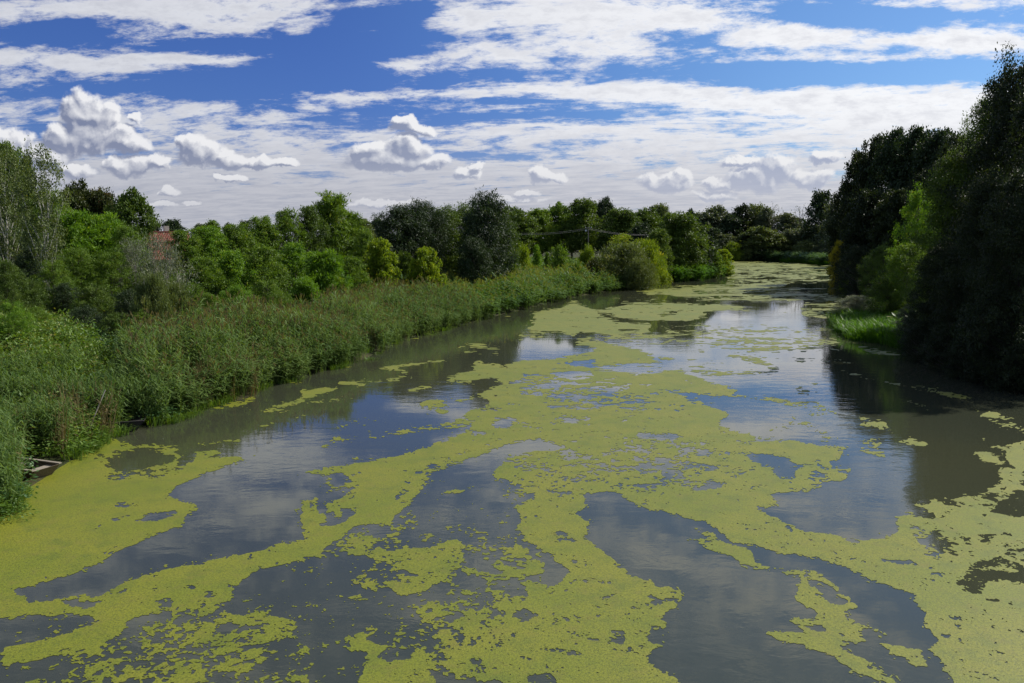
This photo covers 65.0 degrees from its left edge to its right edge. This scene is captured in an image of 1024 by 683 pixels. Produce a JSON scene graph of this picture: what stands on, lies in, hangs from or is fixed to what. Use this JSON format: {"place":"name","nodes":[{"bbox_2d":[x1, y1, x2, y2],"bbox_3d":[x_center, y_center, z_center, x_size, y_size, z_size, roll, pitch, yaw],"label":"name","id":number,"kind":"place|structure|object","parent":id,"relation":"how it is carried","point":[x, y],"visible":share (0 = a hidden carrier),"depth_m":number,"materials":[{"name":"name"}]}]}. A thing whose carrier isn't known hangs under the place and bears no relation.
{"place":"outdoors","nodes":[
{"label":"outdoors","id":0,"kind":"place"},
{"bbox_2d":[0,261,1023,682],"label":"river water","id":1,"kind":"structure","parent":0,"point":[724,615],"depth_m":21.82,"materials":[{"name":"grey liquid"}]},
{"bbox_2d":[16,457,61,478],"bbox_3d":[-15.125,3.835,24.236,3.060,0.440,0.983,3,8,20],"label":"wooden boat","id":2,"kind":"object","parent":1,"relation":"on","point":[46,468],"visible":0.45,"depth_m":23.95,"materials":[{"name":"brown wood"}]},
{"bbox_2d":[0,261,1023,682],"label":"duckweed","id":3,"kind":"object","parent":1,"relation":"on","point":[74,503],"visible":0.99,"depth_m":18.96,"materials":[{"name":"green plant"}]},
{"bbox_2d":[0,241,1023,514],"bbox_3d":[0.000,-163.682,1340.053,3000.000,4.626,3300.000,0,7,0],"label":"ground","id":4,"kind":"structure","parent":0,"point":[238,397],"depth_m":50.50,"materials":[{"name":"soil"}]},
{"bbox_2d":[0,258,32,313],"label":"leafy bush","id":5,"kind":"object","parent":4,"relation":"on","point":[6,280],"visible":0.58,"depth_m":39.87,"materials":[{"name":"green plant"}]},
{"bbox_2d":[0,140,33,276],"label":"birch tree","id":6,"kind":"object","parent":4,"relation":"on","point":[7,237],"visible":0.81,"depth_m":49.27,"materials":[{"name":"green plant"}]},
{"bbox_2d":[0,298,38,350],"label":"leafy bush","id":7,"kind":"object","parent":4,"relation":"on","point":[16,311],"visible":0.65,"depth_m":35.00,"materials":[{"name":"green plant"}]},
{"bbox_2d":[0,483,38,521],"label":"water plants","id":8,"kind":"object","parent":4,"relation":"on","point":[13,507],"visible":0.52,"depth_m":20.64,"materials":[{"name":"green plant"}]},
{"bbox_2d":[9,278,51,314],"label":"leafy bush","id":9,"kind":"object","parent":4,"relation":"on","point":[32,296],"visible":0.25,"depth_m":41.97,"materials":[{"name":"green plant"}]},
{"bbox_2d":[10,235,69,303],"bbox_3d":[-28.958,-4.373,49.785,3.726,4.508,3.432,4,8,29],"label":"leafy bush","id":10,"kind":"object","parent":4,"relation":"on","point":[20,259],"visible":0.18,"depth_m":49.18,"materials":[{"name":"green plant"}]},
{"bbox_2d":[8,135,76,295],"bbox_3d":[-26.605,-6.340,45.505,3.411,10.501,3.206,3,8,23],"label":"birch tree","id":11,"kind":"object","parent":4,"relation":"on","point":[47,250],"visible":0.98,"depth_m":45.18,"materials":[{"name":"green plant"}]},
{"bbox_2d":[17,186,85,275],"bbox_3d":[-35.299,-7.659,61.460,5.671,8.534,5.191,6,9,40],"label":"leafy tree","id":12,"kind":"object","parent":4,"relation":"on","point":[41,208],"visible":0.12,"depth_m":60.63,"materials":[{"name":"green plant"}]},
{"bbox_2d":[29,255,80,312],"bbox_3d":[-25.525,-2.683,45.014,2.834,4.396,2.601,2,7,12],"label":"leafy bush","id":13,"kind":"object","parent":4,"relation":"on","point":[52,277],"visible":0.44,"depth_m":44.62,"materials":[{"name":"green plant"}]},
{"bbox_2d":[41,282,90,319],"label":"leafy bush","id":14,"kind":"object","parent":4,"relation":"on","point":[61,290],"visible":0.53,"depth_m":43.79,"materials":[{"name":"green plant"}]},
{"bbox_2d":[40,206,111,284],"bbox_3d":[-29.070,-5.877,53.684,4.673,6.363,4.330,-2,8,-17],"label":"leafy tree","id":15,"kind":"object","parent":4,"relation":"on","point":[75,222],"visible":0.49,"depth_m":53.08,"materials":[{"name":"green plant"}]},
{"bbox_2d":[59,178,96,243],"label":"leafy tree","id":16,"kind":"object","parent":4,"relation":"on","point":[80,193],"visible":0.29,"depth_m":64.68,"materials":[{"name":"green plant"}]},
{"bbox_2d":[47,245,113,308],"bbox_3d":[-25.797,-3.537,47.941,3.903,4.444,3.641,-3,8,-21],"label":"leafy bush","id":17,"kind":"object","parent":4,"relation":"on","point":[77,254],"visible":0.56,"depth_m":47.65,"materials":[{"name":"green plant"}]},
{"bbox_2d":[63,305,107,337],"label":"leafy bush","id":18,"kind":"object","parent":4,"relation":"on","point":[82,314],"visible":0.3,"depth_m":39.95,"materials":[{"name":"green plant"}]},
{"bbox_2d":[0,340,178,511],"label":"slope reeds","id":19,"kind":"object","parent":4,"relation":"on","point":[9,459],"visible":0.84,"depth_m":29.32,"materials":[{"name":"green plant"}]},
{"bbox_2d":[66,281,123,325],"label":"leafy bush","id":20,"kind":"object","parent":4,"relation":"on","point":[102,296],"visible":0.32,"depth_m":43.79,"materials":[{"name":"green plant"}]},
{"bbox_2d":[0,321,196,511],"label":"slope nettles","id":21,"kind":"object","parent":4,"relation":"on","point":[168,408],"visible":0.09,"depth_m":30.77,"materials":[{"name":"green plant"}]},
{"bbox_2d":[85,186,114,251],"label":"leafy tree","id":22,"kind":"object","parent":4,"relation":"on","point":[99,198],"visible":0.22,"depth_m":65.50,"materials":[{"name":"green plant"}]},
{"bbox_2d":[84,211,136,284],"bbox_3d":[-28.270,-6.028,55.724,4.477,6.172,4.490,0,7,-2],"label":"leafy tree","id":23,"kind":"object","parent":4,"relation":"on","point":[106,224],"visible":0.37,"depth_m":54.78,"materials":[{"name":"green plant"}]},
{"bbox_2d":[86,246,136,313],"bbox_3d":[-24.206,-3.432,48.850,3.030,4.707,3.356,-6,9,-39],"label":"leafy bush","id":24,"kind":"object","parent":4,"relation":"on","point":[115,261],"visible":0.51,"depth_m":48.52,"materials":[{"name":"green plant"}]},
{"bbox_2d":[96,312,131,346],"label":"leafy bush","id":25,"kind":"object","parent":4,"relation":"on","point":[115,317],"visible":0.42,"depth_m":39.53,"materials":[{"name":"green plant"}]},
{"bbox_2d":[0,296,236,509],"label":"slope weeds","id":26,"kind":"object","parent":4,"relation":"on","point":[56,334],"visible":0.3,"depth_m":34.11,"materials":[{"name":"green plant"}]},
{"bbox_2d":[104,288,137,328],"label":"leafy bush","id":27,"kind":"object","parent":4,"relation":"on","point":[127,296],"visible":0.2,"depth_m":42.76,"materials":[{"name":"green plant"}]},
{"bbox_2d":[102,219,151,284],"bbox_3d":[-25.718,-5.269,53.638,3.409,5.684,3.147,-5,9,-36],"label":"leafy bush","id":28,"kind":"object","parent":4,"relation":"on","point":[122,231],"visible":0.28,"depth_m":53.25,"materials":[{"name":"green plant"}]},
{"bbox_2d":[102,186,163,281],"bbox_3d":[-28.216,-7.501,59.371,4.350,8.019,3.801,0,7,2],"label":"leafy tree","id":29,"kind":"object","parent":4,"relation":"on","point":[127,208],"visible":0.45,"depth_m":58.88,"materials":[{"name":"green plant"}]},
{"bbox_2d":[106,235,163,309],"bbox_3d":[-23.115,-3.605,49.987,3.908,6.053,3.802,-7,10,-42],"label":"silver bush","id":30,"kind":"object","parent":4,"relation":"on","point":[131,253],"visible":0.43,"depth_m":49.42,"materials":[{"name":"grey plant"}]},
{"bbox_2d":[127,269,175,326],"bbox_3d":[-18.482,-1.141,41.228,2.373,5.448,2.605,-5,9,-34],"label":"bush","id":31,"kind":"object","parent":4,"relation":"on","point":[150,291],"visible":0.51,"depth_m":40.77,"materials":[{"name":"green plant"}]},
{"bbox_2d":[129,229,200,306],"bbox_3d":[-20.085,-2.675,46.796,4.615,7.760,4.467,5,9,35],"label":"silver bush","id":32,"kind":"object","parent":4,"relation":"on","point":[155,251],"visible":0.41,"depth_m":46.37,"materials":[{"name":"grey plant"}]},
{"bbox_2d":[160,280,197,317],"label":"brown bush","id":33,"kind":"object","parent":4,"relation":"on","point":[174,289],"visible":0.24,"depth_m":42.81,"materials":[{"name":"green plant"}]},
{"bbox_2d":[160,227,212,278],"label":"locust tree","id":34,"kind":"object","parent":4,"relation":"on","point":[190,248],"visible":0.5,"depth_m":65.07,"materials":[{"name":"green plant"}]},
{"bbox_2d":[177,256,231,307],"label":"locust tree","id":35,"kind":"object","parent":4,"relation":"on","point":[203,264],"visible":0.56,"depth_m":55.59,"materials":[{"name":"green plant"}]},
{"bbox_2d":[185,225,230,272],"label":"locust tree","id":36,"kind":"object","parent":4,"relation":"on","point":[210,237],"visible":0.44,"depth_m":67.03,"materials":[{"name":"green plant"}]},
{"bbox_2d":[11,308,435,472],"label":"dry reeds","id":37,"kind":"object","parent":4,"relation":"on","point":[63,431],"visible":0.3,"depth_m":28.66,"materials":[{"name":"green plant"}]},
{"bbox_2d":[0,323,451,514],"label":"shore grass","id":38,"kind":"structure","parent":4,"relation":"on","point":[76,452],"depth_m":30.65,"materials":[{"name":"green plant"}]},
{"bbox_2d":[203,248,264,306],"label":"locust tree","id":39,"kind":"object","parent":4,"relation":"on","point":[232,266],"visible":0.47,"depth_m":57.30,"materials":[{"name":"green plant"}]},
{"bbox_2d":[214,222,261,277],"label":"locust tree","id":40,"kind":"object","parent":4,"relation":"on","point":[239,238],"visible":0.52,"depth_m":69.03,"materials":[{"name":"green plant"}]},
{"bbox_2d":[244,215,285,275],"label":"locust tree","id":41,"kind":"object","parent":4,"relation":"on","point":[262,230],"visible":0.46,"depth_m":72.83,"materials":[{"name":"green plant"}]},
{"bbox_2d":[238,242,293,304],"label":"locust tree","id":42,"kind":"object","parent":4,"relation":"on","point":[262,257],"visible":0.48,"depth_m":59.26,"materials":[{"name":"green plant"}]},
{"bbox_2d":[248,274,295,310],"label":"thicket tree","id":43,"kind":"object","parent":4,"relation":"on","point":[273,287],"visible":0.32,"depth_m":52.78,"materials":[{"name":"green plant"}]},
{"bbox_2d":[265,205,312,277],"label":"locust tree","id":44,"kind":"object","parent":4,"relation":"on","point":[285,223],"visible":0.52,"depth_m":74.84,"materials":[{"name":"green plant"}]},
{"bbox_2d":[270,239,312,298],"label":"locust tree","id":45,"kind":"object","parent":4,"relation":"on","point":[293,260],"visible":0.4,"depth_m":62.09,"materials":[{"name":"green plant"}]},
{"bbox_2d":[106,275,493,416],"bbox_3d":[-12.038,-1.760,52.377,11.458,4.475,43.791,2,7,14],"label":"reed bed","id":46,"kind":"object","parent":4,"relation":"on","point":[338,318],"visible":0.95,"depth_m":42.21,"materials":[{"name":"green plant"}]},
{"bbox_2d":[287,275,327,311],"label":"thicket tree","id":47,"kind":"object","parent":4,"relation":"on","point":[306,286],"visible":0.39,"depth_m":56.42,"materials":[{"name":"green plant"}]},
{"bbox_2d":[286,204,335,275],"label":"locust tree","id":48,"kind":"object","parent":4,"relation":"on","point":[311,222],"visible":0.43,"depth_m":76.76,"materials":[{"name":"green plant"}]},
{"bbox_2d":[304,248,355,294],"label":"thicket tree","id":49,"kind":"object","parent":4,"relation":"on","point":[326,268],"visible":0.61,"depth_m":61.08,"materials":[{"name":"green plant"}]},
{"bbox_2d":[305,189,369,274],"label":"tree","id":50,"kind":"object","parent":4,"relation":"on","point":[334,213],"visible":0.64,"depth_m":80.06,"materials":[{"name":"green plant"}]},
{"bbox_2d":[338,255,373,292],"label":"locust tree","id":51,"kind":"object","parent":4,"relation":"on","point":[352,264],"visible":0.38,"depth_m":65.40,"materials":[{"name":"green plant"}]},
{"bbox_2d":[348,228,378,291],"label":"locust tree","id":52,"kind":"object","parent":4,"relation":"on","point":[366,238],"visible":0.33,"depth_m":76.88,"materials":[{"name":"green plant"}]},
{"bbox_2d":[359,237,401,288],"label":"maple tree","id":53,"kind":"object","parent":4,"relation":"on","point":[378,263],"visible":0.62,"depth_m":73.10,"materials":[{"name":"green plant"}]},
{"bbox_2d":[367,200,437,274],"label":"willow tree","id":54,"kind":"object","parent":4,"relation":"on","point":[399,218],"visible":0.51,"depth_m":86.02,"materials":[{"name":"green plant"}]},
{"bbox_2d":[395,196,457,277],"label":"willow tree","id":55,"kind":"object","parent":4,"relation":"on","point":[434,220],"visible":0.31,"depth_m":89.25,"materials":[{"name":"green plant"}]},
{"bbox_2d":[406,246,449,290],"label":"maple tree","id":56,"kind":"object","parent":4,"relation":"on","point":[424,264],"visible":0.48,"depth_m":75.24,"materials":[{"name":"green plant"}]},
{"bbox_2d":[425,203,467,278],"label":"willow tree","id":57,"kind":"object","parent":4,"relation":"on","point":[454,221],"visible":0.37,"depth_m":94.13,"materials":[{"name":"green plant"}]},
{"bbox_2d":[453,234,497,286],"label":"willow tree","id":58,"kind":"object","parent":4,"relation":"on","point":[474,253],"visible":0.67,"depth_m":84.89,"materials":[{"name":"green plant"}]},
{"bbox_2d":[452,184,521,302],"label":"willow tree","id":59,"kind":"object","parent":4,"relation":"on","point":[487,211],"visible":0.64,"depth_m":88.30,"materials":[{"name":"green plant"}]},
{"bbox_2d":[360,261,632,319],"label":"reed bed","id":60,"kind":"object","parent":4,"relation":"on","point":[530,286],"visible":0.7,"depth_m":87.71,"materials":[{"name":"green plant"}]},
{"bbox_2d":[12,255,994,362],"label":"undergrowth","id":61,"kind":"object","parent":4,"relation":"on","point":[570,262],"visible":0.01,"depth_m":63.18,"materials":[{"name":"green plant"}]},
{"bbox_2d":[487,211,523,274],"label":"willow tree","id":62,"kind":"object","parent":4,"relation":"on","point":[515,239],"visible":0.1,"depth_m":96.88,"materials":[{"name":"green plant"}]},
{"bbox_2d":[490,205,544,254],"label":"walnut tree","id":63,"kind":"object","parent":4,"relation":"on","point":[527,227],"visible":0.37,"depth_m":155.30,"materials":[{"name":"green plant"}]},
{"bbox_2d":[524,207,559,256],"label":"walnut tree","id":64,"kind":"object","parent":4,"relation":"on","point":[545,232],"visible":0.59,"depth_m":159.96,"materials":[{"name":"green plant"}]},
{"bbox_2d":[545,239,569,270],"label":"levee bush","id":65,"kind":"object","parent":4,"relation":"on","point":[560,254],"visible":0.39,"depth_m":110.69,"materials":[{"name":"green plant"}]},
{"bbox_2d":[544,201,577,251],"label":"walnut tree","id":66,"kind":"object","parent":4,"relation":"on","point":[557,214],"visible":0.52,"depth_m":164.95,"materials":[{"name":"green plant"}]},
{"bbox_2d":[556,197,603,254],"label":"walnut tree","id":67,"kind":"object","parent":4,"relation":"on","point":[586,217],"visible":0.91,"depth_m":159.84,"materials":[{"name":"green plant"}]},
{"bbox_2d":[593,195,614,255],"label":"walnut tree","id":68,"kind":"object","parent":4,"relation":"on","point":[604,206],"visible":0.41,"depth_m":178.47,"materials":[{"name":"green plant"}]},
{"bbox_2d":[596,207,642,249],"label":"walnut tree","id":69,"kind":"object","parent":4,"relation":"on","point":[624,221],"visible":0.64,"depth_m":156.80,"materials":[{"name":"green plant"}]},
{"bbox_2d":[588,240,656,289],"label":"olive bush","id":70,"kind":"object","parent":4,"relation":"on","point":[616,259],"visible":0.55,"depth_m":115.74,"materials":[{"name":"green plant"}]},
{"bbox_2d":[620,258,659,289],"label":"olive bush","id":71,"kind":"object","parent":4,"relation":"on","point":[644,267],"visible":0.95,"depth_m":112.70,"materials":[{"name":"green plant"}]},
{"bbox_2d":[629,236,668,286],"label":"olive bush","id":72,"kind":"object","parent":4,"relation":"on","point":[655,259],"visible":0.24,"depth_m":119.30,"materials":[{"name":"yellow plant"}]},
{"bbox_2d":[635,205,662,230],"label":"walnut tree","id":73,"kind":"object","parent":4,"relation":"on","point":[649,215],"visible":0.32,"depth_m":164.75,"materials":[{"name":"green plant"}]},
{"bbox_2d":[646,228,674,273],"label":"round tree","id":74,"kind":"object","parent":4,"relation":"on","point":[660,236],"visible":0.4,"depth_m":130.16,"materials":[{"name":"green plant"}]},
{"bbox_2d":[649,210,716,266],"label":"round tree","id":75,"kind":"object","parent":4,"relation":"on","point":[675,225],"visible":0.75,"depth_m":138.77,"materials":[{"name":"green plant"}]},
{"bbox_2d":[666,259,730,281],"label":"inlet reeds","id":76,"kind":"object","parent":4,"relation":"on","point":[704,271],"visible":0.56,"depth_m":137.43,"materials":[{"name":"green plant"}]},
{"bbox_2d":[719,212,744,245],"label":"river tree","id":77,"kind":"object","parent":4,"relation":"on","point":[732,224],"visible":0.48,"depth_m":279.58,"materials":[{"name":"green plant"}]},
{"bbox_2d":[731,202,755,235],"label":"river tree","id":78,"kind":"object","parent":4,"relation":"on","point":[741,210],"visible":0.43,"depth_m":282.94,"materials":[{"name":"green plant"}]},
{"bbox_2d":[737,225,781,260],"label":"willow tree","id":79,"kind":"object","parent":4,"relation":"on","point":[756,235],"visible":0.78,"depth_m":265.25,"materials":[{"name":"green plant"}]},
{"bbox_2d":[770,212,802,238],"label":"river tree","id":80,"kind":"object","parent":4,"relation":"on","point":[786,220],"visible":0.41,"depth_m":277.01,"materials":[{"name":"green plant"}]},
{"bbox_2d":[754,250,828,264],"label":"shore reeds","id":81,"kind":"object","parent":4,"relation":"on","point":[811,256],"visible":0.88,"depth_m":247.62,"materials":[{"name":"green plant"}]},
{"bbox_2d":[800,188,833,240],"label":"river tree","id":82,"kind":"object","parent":4,"relation":"on","point":[819,200],"visible":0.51,"depth_m":257.61,"materials":[{"name":"green plant"}]},
{"bbox_2d":[823,184,851,280],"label":"poplar tree","id":83,"kind":"object","parent":4,"relation":"on","point":[832,233],"visible":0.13,"depth_m":128.69,"materials":[{"name":"green plant"}]},
{"bbox_2d":[834,148,867,258],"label":"poplar tree","id":84,"kind":"object","parent":4,"relation":"on","point":[845,191],"visible":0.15,"depth_m":121.45,"materials":[{"name":"green plant"}]},
{"bbox_2d":[828,295,877,313],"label":"bank bush","id":85,"kind":"object","parent":4,"relation":"on","point":[857,300],"visible":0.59,"depth_m":69.92,"materials":[{"name":"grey plant"}]},
{"bbox_2d":[831,244,876,297],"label":"lit tree","id":86,"kind":"object","parent":4,"relation":"on","point":[859,251],"visible":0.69,"depth_m":97.50,"materials":[{"name":"green plant"}]},
{"bbox_2d":[844,132,884,236],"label":"poplar tree","id":87,"kind":"object","parent":4,"relation":"on","point":[859,183],"visible":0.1,"depth_m":116.51,"materials":[{"name":"green plant"}]},
{"bbox_2d":[839,187,891,292],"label":"poplar tree","id":88,"kind":"object","parent":4,"relation":"on","point":[863,204],"visible":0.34,"depth_m":101.93,"materials":[{"name":"green plant"}]},
{"bbox_2d":[824,306,913,347],"bbox_3d":[28.611,-1.757,62.912,8.782,1.890,24.145,3,8,22],"label":"bright grass patch","id":89,"kind":"object","parent":4,"relation":"on","point":[866,325],"visible":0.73,"depth_m":58.70,"materials":[{"name":"green plant"}]},
{"bbox_2d":[856,241,894,306],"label":"lit tree","id":90,"kind":"object","parent":4,"relation":"on","point":[879,263],"visible":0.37,"depth_m":79.52,"materials":[{"name":"green plant"}]},
{"bbox_2d":[862,276,909,314],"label":"bank bush","id":91,"kind":"object","parent":4,"relation":"on","point":[882,287],"visible":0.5,"depth_m":66.65,"materials":[{"name":"green plant"}]},
{"bbox_2d":[864,126,911,198],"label":"poplar tree","id":92,"kind":"object","parent":4,"relation":"on","point":[886,157],"visible":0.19,"depth_m":111.34,"materials":[{"name":"green plant"}]},
{"bbox_2d":[864,187,915,282],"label":"poplar tree","id":93,"kind":"object","parent":4,"relation":"on","point":[891,205],"visible":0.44,"depth_m":96.05,"materials":[{"name":"green plant"}]},
{"bbox_2d":[867,242,927,314],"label":"lit tree","id":94,"kind":"object","parent":4,"relation":"on","point":[902,261],"visible":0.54,"depth_m":65.51,"materials":[{"name":"green plant"}]},
{"bbox_2d":[882,124,932,221],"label":"poplar tree","id":95,"kind":"object","parent":4,"relation":"on","point":[913,138],"visible":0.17,"depth_m":107.44,"materials":[{"name":"green plant"}]},
{"bbox_2d":[884,180,942,297],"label":"lit tree","id":96,"kind":"object","parent":4,"relation":"on","point":[917,199],"visible":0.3,"depth_m":69.14,"materials":[{"name":"green plant"}]},
{"bbox_2d":[904,126,963,194],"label":"poplar tree","id":97,"kind":"object","parent":4,"relation":"on","point":[921,161],"visible":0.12,"depth_m":103.51,"materials":[{"name":"green plant"}]},
{"bbox_2d":[896,237,973,352],"bbox_3d":[26.249,-2.531,49.044,5.526,7.684,5.720,-2,7,-12],"label":"overhanging tree","id":98,"kind":"object","parent":4,"relation":"on","point":[925,305],"visible":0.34,"depth_m":48.79,"materials":[{"name":"green plant"}]},
{"bbox_2d":[897,135,998,333],"bbox_3d":[29.142,-6.070,52.549,7.701,14.758,7.489,-4,8,-28],"label":"overhanging tree","id":99,"kind":"object","parent":4,"relation":"on","point":[957,173],"visible":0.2,"depth_m":52.27,"materials":[{"name":"green plant"}]},
{"bbox_2d":[922,87,1018,301],"bbox_3d":[33.497,-8.917,56.320,7.107,18.496,7.704,0,7,-2],"label":"overhanging tree","id":100,"kind":"object","parent":4,"relation":"on","point":[975,132],"visible":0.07,"depth_m":55.48,"materials":[{"name":"green plant"}]},
{"bbox_2d":[919,160,1023,366],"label":"overhanging tree","id":101,"kind":"object","parent":4,"relation":"on","point":[969,231],"visible":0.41,"depth_m":43.03,"materials":[{"name":"green plant"}]},
{"bbox_2d":[928,41,1023,328],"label":"overhanging tree","id":102,"kind":"object","parent":4,"relation":"on","point":[1001,101],"visible":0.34,"depth_m":48.75,"materials":[{"name":"green plant"}]},
{"bbox_2d":[948,166,1023,391],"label":"overhanging tree","id":103,"kind":"object","parent":4,"relation":"on","point":[1002,297],"visible":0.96,"depth_m":37.82,"materials":[{"name":"green plant"}]},
{"bbox_2d":[971,79,1023,335],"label":"overhanging tree","id":104,"kind":"object","parent":4,"relation":"on","point":[1020,156],"visible":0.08,"depth_m":43.98,"materials":[{"name":"green plant"}]},
{"bbox_2d":[0,0,1023,240],"label":"sky","id":105,"kind":"structure","parent":0,"point":[222,111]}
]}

